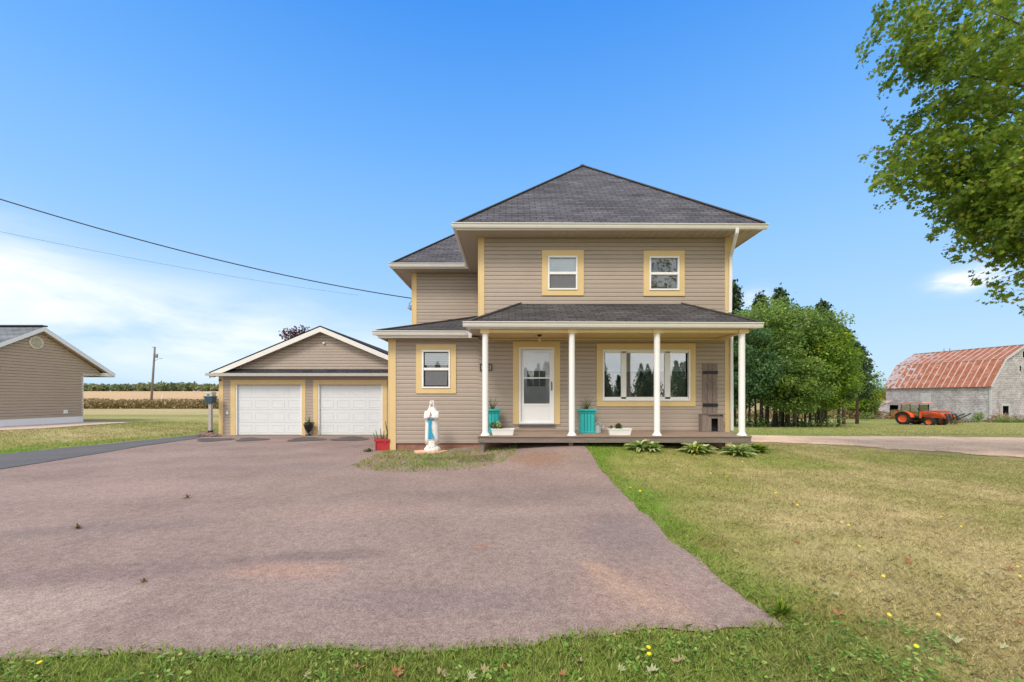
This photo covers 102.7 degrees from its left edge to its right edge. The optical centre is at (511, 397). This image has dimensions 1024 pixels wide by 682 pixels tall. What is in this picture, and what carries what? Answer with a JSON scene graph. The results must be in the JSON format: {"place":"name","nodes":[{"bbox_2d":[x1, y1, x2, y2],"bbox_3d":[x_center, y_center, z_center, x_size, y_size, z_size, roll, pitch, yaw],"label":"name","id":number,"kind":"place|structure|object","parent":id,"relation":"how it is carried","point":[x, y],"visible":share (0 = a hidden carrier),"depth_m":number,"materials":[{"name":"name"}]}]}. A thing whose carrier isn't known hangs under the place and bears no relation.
{"place":"outdoors","nodes":[
{"label":"outdoors","id":0,"kind":"place"},
{"bbox_2d":[0,432,215,468],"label":"side road","id":1,"kind":"structure","parent":0,"point":[7,460],"depth_m":10.76,"materials":[{"name":"grey asphalt"}]},
{"bbox_2d":[0,421,218,453],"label":"verge grass","id":2,"kind":"structure","parent":0,"point":[95,426],"depth_m":15.58,"materials":[{"name":"green plant"}]},
{"bbox_2d":[4,232,352,294],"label":"phone line","id":3,"kind":"object","parent":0,"point":[165,264],"visible":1,"depth_m":46.31,"materials":[{"name":"black rubber"}]},
{"bbox_2d":[204,326,387,434],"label":"garage","id":4,"kind":"structure","parent":0,"point":[326,381],"depth_m":17.05,"materials":[{"name":"plastic"}]},
{"bbox_2d":[230,380,305,434],"bbox_3d":[-10.149,0.420,17.100,3.121,2.334,0.140,0,0,0],"label":"garage door","id":5,"kind":"structure","parent":4,"relation":"in","point":[257,407],"depth_m":17.13,"materials":[{"name":"paint"}]},
{"bbox_2d":[313,380,386,434],"bbox_3d":[-6.735,0.420,17.100,3.067,2.334,0.140,0,0,0],"label":"garage door","id":6,"kind":"structure","parent":4,"relation":"in","point":[340,407],"depth_m":17.13,"materials":[{"name":"paint"}]},
{"bbox_2d":[0,435,786,658],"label":"driveway","id":7,"kind":"structure","parent":0,"point":[276,540],"depth_m":3.78,"materials":[{"name":"asphalt"}]},
{"bbox_2d":[203,392,217,431],"bbox_3d":[-12.217,0.660,16.600,0.370,1.789,0.330,0,0,0],"label":"birdhouse post","id":8,"kind":"object","parent":7,"relation":"on","point":[210,397],"visible":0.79,"depth_m":16.55,"materials":[{"name":"grey wood"}]},
{"bbox_2d":[198,438,234,441],"bbox_3d":[-10.664,1.485,14.450,1.592,0.038,1.568,0,0,0],"label":"asphalt patch","id":9,"kind":"object","parent":7,"relation":"on","point":[209,439],"visible":1,"depth_m":14.55,"materials":[{"name":"grey asphalt"}]},
{"bbox_2d":[236,437,268,440],"bbox_3d":[-9.342,1.492,14.820,1.020,0.043,1.927,0,0,-31],"label":"asphalt patch","id":10,"kind":"object","parent":7,"relation":"on","point":[248,439],"visible":1,"depth_m":14.54,"materials":[{"name":"grey asphalt"}]},
{"bbox_2d":[301,417,313,435],"bbox_3d":[-8.347,1.090,16.782,0.708,0.936,0.432,0,0,14],"label":"urn planter","id":11,"kind":"object","parent":7,"relation":"on","point":[308,425],"visible":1,"depth_m":16.72,"materials":[{"name":"black metal"}]},
{"bbox_2d":[288,437,326,440],"bbox_3d":[-7.391,1.495,14.920,1.268,0.042,2.107,0,0,-22],"label":"asphalt patch","id":12,"kind":"object","parent":7,"relation":"on","point":[306,439],"visible":1,"depth_m":14.60,"materials":[{"name":"grey asphalt"}]},
{"bbox_2d":[329,436,367,440],"bbox_3d":[-5.855,1.508,15.210,1.365,0.039,2.065,0,0,0],"label":"asphalt patch","id":13,"kind":"object","parent":7,"relation":"on","point":[351,438],"visible":1,"depth_m":14.67,"materials":[{"name":"grey asphalt"}]},
{"bbox_2d":[373,422,389,450],"bbox_3d":[-3.554,1.037,11.291,0.514,0.802,0.339,0,0,0],"label":"red planter box","id":14,"kind":"object","parent":7,"relation":"on","point":[382,443],"visible":0.89,"depth_m":11.15,"materials":[{"name":"paint"}]},
{"bbox_2d":[352,443,517,471],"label":"island grass","id":15,"kind":"structure","parent":7,"relation":"on","point":[406,457],"depth_m":9.18,"materials":[{"name":"green plant"}]},
{"bbox_2d":[0,391,1023,681],"bbox_3d":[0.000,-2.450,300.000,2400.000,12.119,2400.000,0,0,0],"label":"ground","id":16,"kind":"structure","parent":0,"point":[114,417],"depth_m":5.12,"materials":[{"name":"green plant"}]},
{"bbox_2d":[0,325,114,426],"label":"neighbour house","id":17,"kind":"structure","parent":16,"relation":"on","point":[44,371],"depth_m":19.56,"materials":[{"name":"beige plastic"}]},
{"bbox_2d":[0,422,126,429],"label":"concrete slab","id":18,"kind":"structure","parent":16,"relation":"on","point":[37,426],"depth_m":18.72,"materials":[{"name":"grey concrete"}]},
{"bbox_2d":[84,398,218,408],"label":"tall weeds","id":19,"kind":"object","parent":16,"relation":"on","point":[163,403],"visible":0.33,"depth_m":58.65,"materials":[{"name":"beige plant"}]},
{"bbox_2d":[84,381,218,390],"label":"wood","id":20,"kind":"object","parent":16,"relation":"on","point":[170,386],"visible":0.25,"depth_m":349.11,"materials":[{"name":"green plant"}]},
{"bbox_2d":[150,347,162,398],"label":"utility pole","id":21,"kind":"object","parent":16,"relation":"on","point":[153,370],"visible":0.96,"depth_m":71.89,"materials":[{"name":"wood"}]},
{"bbox_2d":[278,324,309,339],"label":"purple tree","id":22,"kind":"object","parent":16,"relation":"on","point":[293,332],"visible":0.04,"depth_m":28.13,"materials":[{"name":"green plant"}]},
{"bbox_2d":[414,400,447,453],"bbox_3d":[-2.085,0.764,10.453,0.850,1.394,0.428,0,0,10],"label":"statue","id":23,"kind":"object","parent":16,"relation":"on","point":[431,416],"visible":0.99,"depth_m":10.35,"materials":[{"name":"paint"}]},
{"bbox_2d":[0,605,933,681],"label":"front grass","id":24,"kind":"structure","parent":16,"relation":"on","point":[80,665],"depth_m":2.20,"materials":[{"name":"green plant"}]},
{"bbox_2d":[353,661,364,672],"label":"fallen leaf","id":25,"kind":"object","parent":24,"relation":"on","point":[357,666],"visible":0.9,"depth_m":2.13,"materials":[{"name":"brown plant"}]},
{"bbox_2d":[391,664,404,677],"bbox_3d":[-0.583,1.393,2.100,0.068,0.043,0.072,0,0,9],"label":"fallen leaf","id":26,"kind":"object","parent":24,"relation":"on","point":[394,669],"visible":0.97,"depth_m":2.10,"materials":[{"name":"orange plant"}]},
{"bbox_2d":[435,667,448,676],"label":"fallen leaf","id":27,"kind":"object","parent":24,"relation":"on","point":[440,671],"visible":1,"depth_m":2.09,"materials":[{"name":"beige plant"}]},
{"bbox_2d":[466,670,476,679],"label":"fallen leaf","id":28,"kind":"object","parent":24,"relation":"on","point":[469,675],"visible":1,"depth_m":2.07,"materials":[{"name":"beige plant"}]},
{"bbox_2d":[480,662,489,673],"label":"fallen leaf","id":29,"kind":"object","parent":24,"relation":"on","point":[483,667],"visible":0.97,"depth_m":2.13,"materials":[{"name":"beige plant"}]},
{"bbox_2d":[558,668,565,675],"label":"fallen leaf","id":30,"kind":"object","parent":24,"relation":"on","point":[562,673],"visible":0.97,"depth_m":2.10,"materials":[{"name":"orange plant"}]},
{"bbox_2d":[646,663,658,673],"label":"fallen leaf","id":31,"kind":"object","parent":24,"relation":"on","point":[652,668],"visible":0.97,"depth_m":2.12,"materials":[{"name":"beige plant"}]},
{"bbox_2d":[671,654,683,662],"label":"fallen leaf","id":32,"kind":"object","parent":24,"relation":"on","point":[679,659],"visible":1,"depth_m":2.20,"materials":[{"name":"beige plant"}]},
{"bbox_2d":[0,618,1023,681],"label":"clover","id":33,"kind":"object","parent":16,"relation":"on","point":[905,664],"visible":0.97,"depth_m":2.22,"materials":[{"name":"green plant"}]},
{"bbox_2d":[372,164,768,451],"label":"house","id":34,"kind":"structure","parent":16,"relation":"on","point":[555,301],"depth_m":11.18,"materials":[{"name":"beige plastic"}]},
{"bbox_2d":[0,199,411,298],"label":"service cable","id":35,"kind":"object","parent":34,"relation":"attached to","point":[194,253],"visible":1,"depth_m":12.00,"materials":[{"name":"black rubber"}]},
{"bbox_2d":[416,344,455,393],"bbox_3d":[-2.069,-0.785,11.444,1.094,1.346,0.612,0,0,0],"label":"window","id":36,"kind":"structure","parent":34,"relation":"in","point":[435,363],"depth_m":11.16,"materials":[{"name":"yellow plastic"}]},
{"bbox_2d":[480,364,491,370],"bbox_3d":[-0.709,-0.826,11.166,0.332,0.175,0.032,0,0,0],"label":"number plaque","id":37,"kind":"object","parent":34,"relation":"attached to","point":[489,367],"visible":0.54,"depth_m":11.15,"materials":[{"name":"black metal"}]},
{"bbox_2d":[488,395,500,432],"bbox_3d":[-0.520,0.414,10.845,0.809,0.999,0.670,0,0,0],"label":"planter","id":38,"kind":"object","parent":34,"relation":"on","point":[493,414],"visible":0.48,"depth_m":10.63,"materials":[{"name":"teal paint"}]},
{"bbox_2d":[489,421,513,434],"bbox_3d":[-0.252,0.744,10.005,0.622,0.342,0.194,0,0,0],"label":"trough planter","id":39,"kind":"object","parent":34,"relation":"on","point":[496,430],"visible":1,"depth_m":9.94,"materials":[{"name":"plastic"}]},
{"bbox_2d":[513,341,559,424],"bbox_3d":[0.669,-0.395,11.180,1.286,2.278,0.160,0,0,0],"label":"door","id":40,"kind":"structure","parent":34,"relation":"in","point":[536,364],"depth_m":11.15,"materials":[{"name":"white plastic"}]},
{"bbox_2d":[542,250,583,295],"bbox_3d":[1.389,-3.403,11.444,1.143,1.234,0.612,0,0,0],"label":"window","id":41,"kind":"structure","parent":34,"relation":"in","point":[562,270],"depth_m":11.16,"materials":[{"name":"yellow plastic"}]},
{"bbox_2d":[576,396,596,432],"bbox_3d":[1.929,0.417,10.842,0.675,0.993,0.718,0,0,-26],"label":"planter","id":42,"kind":"object","parent":34,"relation":"on","point":[586,420],"visible":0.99,"depth_m":10.63,"materials":[{"name":"teal paint"}]},
{"bbox_2d":[595,422,603,432],"bbox_3d":[2.284,0.770,10.622,0.259,0.292,0.159,0,0,0],"label":"watering can","id":43,"kind":"object","parent":34,"relation":"on","point":[598,428],"visible":0.99,"depth_m":10.57,"materials":[{"name":"white metal"}]},
{"bbox_2d":[607,423,631,434],"bbox_3d":[2.627,0.760,10.005,0.566,0.309,0.194,0,0,0],"label":"trough planter","id":44,"kind":"object","parent":34,"relation":"on","point":[619,430],"visible":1,"depth_m":9.94,"materials":[{"name":"white plastic"}]},
{"bbox_2d":[596,343,695,405],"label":"window","id":45,"kind":"structure","parent":34,"relation":"in","point":[625,371],"depth_m":11.22,"materials":[{"name":"yellow plastic"}]},
{"bbox_2d":[643,250,684,295],"bbox_3d":[4.147,-3.392,11.444,1.120,1.239,0.612,0,0,0],"label":"window","id":46,"kind":"structure","parent":34,"relation":"in","point":[661,277],"depth_m":11.16,"materials":[{"name":"white plastic"}]},
{"bbox_2d":[702,363,717,413],"bbox_3d":[5.395,-0.243,11.151,0.406,1.379,0.046,0,0,0],"label":"board shutter","id":47,"kind":"object","parent":34,"relation":"attached to","point":[709,388],"visible":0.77,"depth_m":11.15,"materials":[{"name":"brown wood"}]},
{"bbox_2d":[621,439,654,450],"bbox_3d":[2.982,1.106,9.627,0.731,0.241,0.712,0,0,-30],"label":"hosta","id":48,"kind":"object","parent":16,"relation":"on","point":[638,446],"visible":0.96,"depth_m":9.54,"materials":[{"name":"green plant"}]},
{"bbox_2d":[641,441,664,451],"bbox_3d":[3.252,1.132,9.562,0.661,0.209,0.653,0,0,0],"label":"hosta","id":49,"kind":"object","parent":16,"relation":"on","point":[655,447],"visible":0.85,"depth_m":9.50,"materials":[{"name":"green plant"}]},
{"bbox_2d":[675,441,712,453],"bbox_3d":[4.237,1.147,9.489,0.800,0.263,0.764,0,0,-31],"label":"hosta","id":50,"kind":"object","parent":16,"relation":"on","point":[695,447],"visible":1,"depth_m":9.44,"materials":[{"name":"green plant"}]},
{"bbox_2d":[700,444,717,452],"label":"hosta","id":51,"kind":"object","parent":16,"relation":"on","point":[711,448],"visible":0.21,"depth_m":9.52,"materials":[{"name":"green plant"}]},
{"bbox_2d":[718,443,758,456],"bbox_3d":[5.204,1.189,9.447,0.939,0.261,0.828,0,0,0],"label":"hosta","id":52,"kind":"object","parent":16,"relation":"on","point":[735,449],"visible":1,"depth_m":9.37,"materials":[{"name":"green plant"}]},
{"bbox_2d":[731,279,746,423],"bbox_3d":[21.549,-4.312,39.972,4.111,14.580,3.810,0,0,16],"label":"pine tree","id":53,"kind":"object","parent":16,"relation":"on","point":[737,302],"visible":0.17,"depth_m":39.61,"materials":[{"name":"green plant"}]},
{"bbox_2d":[733,338,760,401],"bbox_3d":[18.154,-2.108,35.816,6.719,9.888,5.652,0,0,0],"label":"broadleaf tree","id":54,"kind":"object","parent":16,"relation":"on","point":[734,390],"visible":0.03,"depth_m":34.33,"materials":[{"name":"green plant"}]},
{"bbox_2d":[746,395,750,426],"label":"tree trunk","id":55,"kind":"object","parent":16,"relation":"on","point":[749,415],"visible":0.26,"depth_m":34.42,"materials":[{"name":"brown plant"}]},
{"bbox_2d":[753,388,759,425],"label":"tree trunk","id":56,"kind":"object","parent":16,"relation":"on","point":[755,410],"visible":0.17,"depth_m":36.23,"materials":[{"name":"brown plant"}]},
{"bbox_2d":[748,443,772,452],"bbox_3d":[5.987,1.223,9.940,0.595,0.213,0.590,0,0,9],"label":"hosta","id":57,"kind":"object","parent":16,"relation":"on","point":[758,447],"visible":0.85,"depth_m":9.87,"materials":[{"name":"green plant"}]},
{"bbox_2d":[750,290,773,423],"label":"pine tree","id":58,"kind":"object","parent":16,"relation":"on","point":[760,296],"visible":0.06,"depth_m":41.86,"materials":[{"name":"green plant"}]},
{"bbox_2d":[733,327,795,426],"bbox_3d":[19.439,-1.836,33.955,6.362,9.186,5.955,0,0,0],"label":"broadleaf tree","id":59,"kind":"object","parent":16,"relation":"on","point":[769,364],"visible":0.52,"depth_m":32.38,"materials":[{"name":"green plant"}]},
{"bbox_2d":[766,408,768,426],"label":"tree trunk","id":60,"kind":"object","parent":16,"relation":"on","point":[767,418],"visible":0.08,"depth_m":35.34,"materials":[{"name":"brown plant"}]},
{"bbox_2d":[743,303,806,424],"bbox_3d":[24.025,-2.943,38.593,7.594,11.723,6.801,0,0,31],"label":"broadleaf tree","id":61,"kind":"object","parent":16,"relation":"on","point":[751,310],"visible":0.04,"depth_m":37.44,"materials":[{"name":"green plant"}]},
{"bbox_2d":[775,410,778,425],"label":"tree trunk","id":62,"kind":"object","parent":16,"relation":"on","point":[777,418],"visible":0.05,"depth_m":37.11,"materials":[{"name":"brown plant"}]},
{"bbox_2d":[770,282,793,423],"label":"pine tree","id":63,"kind":"object","parent":16,"relation":"on","point":[780,291],"visible":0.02,"depth_m":41.77,"materials":[{"name":"green plant"}]},
{"bbox_2d":[763,596,802,623],"bbox_3d":[1.783,1.379,2.714,0.294,0.136,0.272,0,0,-39],"label":"weed","id":64,"kind":"object","parent":16,"relation":"on","point":[782,609],"visible":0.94,"depth_m":2.68,"materials":[{"name":"green plant"}]},
{"bbox_2d":[785,394,789,426],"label":"tree trunk","id":65,"kind":"object","parent":16,"relation":"on","point":[788,420],"visible":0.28,"depth_m":34.43,"materials":[{"name":"brown plant"}]},
{"bbox_2d":[734,412,845,426],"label":"undergrowth","id":66,"kind":"object","parent":16,"relation":"on","point":[801,421],"visible":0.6,"depth_m":34.77,"materials":[{"name":"green plant"}]},
{"bbox_2d":[733,295,857,426],"bbox_3d":[24.009,-3.183,35.772,11.705,12.054,9.582,0,0,0],"label":"broadleaf tree","id":67,"kind":"object","parent":16,"relation":"on","point":[811,314],"visible":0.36,"depth_m":33.50,"materials":[{"name":"green plant"}]},
{"bbox_2d":[755,356,841,426],"bbox_3d":[22.999,-0.322,33.584,6.010,6.120,5.295,0,0,-25],"label":"broadleaf tree","id":68,"kind":"object","parent":16,"relation":"on","point":[794,405],"visible":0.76,"depth_m":32.53,"materials":[{"name":"green plant"}]},
{"bbox_2d":[746,387,885,402],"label":"wood","id":69,"kind":"object","parent":16,"relation":"on","point":[799,401],"depth_m":233.68,"materials":[{"name":"green plant"}]},
{"bbox_2d":[818,397,821,426],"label":"tree trunk","id":70,"kind":"object","parent":16,"relation":"on","point":[819,418],"visible":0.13,"depth_m":34.42,"materials":[{"name":"brown plant"}]},
{"bbox_2d":[779,321,869,426],"bbox_3d":[26.210,-1.770,35.054,6.581,9.144,6.800,0,0,0],"label":"broadleaf tree","id":71,"kind":"object","parent":16,"relation":"on","point":[846,380],"visible":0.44,"depth_m":33.26,"materials":[{"name":"green plant"}]},
{"bbox_2d":[736,408,915,418],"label":"dry meadow","id":72,"kind":"structure","parent":16,"relation":"on","point":[891,413],"depth_m":61.16,"materials":[{"name":"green plant"}]},
{"bbox_2d":[806,298,861,422],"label":"pine tree","id":73,"kind":"object","parent":16,"relation":"on","point":[822,303],"visible":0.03,"depth_m":40.68,"materials":[{"name":"green plant"}]},
{"bbox_2d":[832,607,844,614],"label":"fallen leaf","id":74,"kind":"object","parent":16,"relation":"on","point":[837,612],"visible":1,"depth_m":2.71,"materials":[{"name":"brown plant"}]},
{"bbox_2d":[822,364,865,425],"bbox_3d":[29.411,-0.485,36.997,3.371,6.728,4.307,0,0,0],"label":"broadleaf tree","id":75,"kind":"object","parent":16,"relation":"on","point":[854,393],"visible":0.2,"depth_m":35.93,"materials":[{"name":"green plant"}]},
{"bbox_2d":[840,324,877,423],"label":"pine tree","id":76,"kind":"object","parent":16,"relation":"on","point":[868,369],"visible":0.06,"depth_m":41.01,"materials":[{"name":"green plant"}]},
{"bbox_2d":[846,392,880,416],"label":"tree","id":77,"kind":"object","parent":16,"relation":"on","point":[852,406],"visible":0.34,"depth_m":60.85,"materials":[{"name":"green plant"}]},
{"bbox_2d":[849,342,878,423],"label":"pine tree","id":78,"kind":"object","parent":16,"relation":"on","point":[868,393],"visible":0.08,"depth_m":43.52,"materials":[{"name":"green plant"}]},
{"bbox_2d":[859,411,875,420],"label":"bush","id":79,"kind":"object","parent":16,"relation":"on","point":[865,416],"visible":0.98,"depth_m":54.89,"materials":[{"name":"green plant"}]},
{"bbox_2d":[860,371,886,418],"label":"sapling","id":80,"kind":"object","parent":16,"relation":"on","point":[876,399],"visible":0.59,"depth_m":59.38,"materials":[{"name":"green plant"}]},
{"bbox_2d":[867,400,891,418],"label":"lean to shed","id":81,"kind":"object","parent":16,"relation":"on","point":[885,408],"visible":0.25,"depth_m":62.47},
{"bbox_2d":[904,556,911,562],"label":"fallen leaf","id":82,"kind":"object","parent":16,"relation":"on","point":[909,560],"visible":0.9,"depth_m":3.57,"materials":[{"name":"brown plant"}]},
{"bbox_2d":[893,403,971,424],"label":"tractor","id":83,"kind":"object","parent":16,"relation":"on","point":[906,414],"visible":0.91,"depth_m":40.73,"materials":[{"name":"metal"}]},
{"bbox_2d":[879,418,987,421],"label":"yard weeds","id":84,"kind":"object","parent":16,"relation":"on","point":[961,419],"visible":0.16,"depth_m":52.88,"materials":[{"name":"green plant"}]},
{"bbox_2d":[855,0,1023,315],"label":"maple tree","id":85,"kind":"object","parent":16,"relation":"on","point":[988,202],"visible":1,"depth_m":7.93,"materials":[{"name":"green plant"}]},
{"bbox_2d":[882,344,1023,420],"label":"barn","id":86,"kind":"structure","parent":16,"relation":"on","point":[986,381],"depth_m":56.44,"materials":[{"name":"red metal"}]},
{"bbox_2d":[947,633,963,643],"bbox_3d":[2.578,1.403,2.384,0.073,0.035,0.067,0,0,-19],"label":"fallen leaf","id":87,"kind":"object","parent":16,"relation":"on","point":[957,640],"visible":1,"depth_m":2.38,"materials":[{"name":"beige plant"}]},
{"bbox_2d":[948,418,963,424],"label":"bush","id":88,"kind":"object","parent":16,"relation":"on","point":[956,422],"visible":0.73,"depth_m":40.90,"materials":[{"name":"green plant"}]},
{"bbox_2d":[947,411,964,421],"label":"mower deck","id":89,"kind":"structure","parent":16,"relation":"on","point":[955,416],"depth_m":46.73,"materials":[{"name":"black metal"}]},
{"bbox_2d":[970,412,984,421],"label":"bush","id":90,"kind":"object","parent":16,"relation":"on","point":[979,417],"visible":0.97,"depth_m":49.87,"materials":[{"name":"green plant"}]},
{"bbox_2d":[987,405,1012,422],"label":"brush pile","id":91,"kind":"object","parent":16,"relation":"on","point":[993,417],"visible":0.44,"depth_m":49.39,"materials":[{"name":"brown wood"}]},
{"bbox_2d":[984,418,1023,422],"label":"grass","id":92,"kind":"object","parent":16,"relation":"on","point":[1018,421],"visible":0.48,"depth_m":48.33,"materials":[{"name":"green plant"}]},
{"bbox_2d":[994,417,1014,422],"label":"bush","id":93,"kind":"object","parent":16,"relation":"on","point":[1002,419],"visible":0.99,"depth_m":47.90,"materials":[{"name":"green plant"}]},
{"bbox_2d":[998,642,1011,647],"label":"fallen leaf","id":94,"kind":"object","parent":16,"relation":"on","point":[1001,645],"visible":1,"depth_m":2.33,"materials":[{"name":"beige plant"}]},
{"bbox_2d":[1003,413,1023,420],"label":"bush","id":95,"kind":"object","parent":16,"relation":"on","point":[1016,417],"visible":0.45,"depth_m":49.99,"materials":[{"name":"green plant"}]},
{"bbox_2d":[0,0,1023,390],"label":"sky","id":96,"kind":"structure","parent":0,"point":[335,142],"materials":[{"name":"blue"}]},
{"bbox_2d":[699,413,725,431],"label":"cat house","id":97,"kind":"structure","parent":0,"point":[709,422],"depth_m":10.95,"materials":[{"name":"beige wood"}]},
{"bbox_2d":[731,423,1023,435],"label":"meadow grass","id":98,"kind":"structure","parent":0,"point":[927,429],"depth_m":24.74,"materials":[{"name":"green plant"}]},
{"bbox_2d":[750,435,1023,456],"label":"dirt track","id":99,"kind":"structure","parent":0,"point":[950,444],"depth_m":13.08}
]}

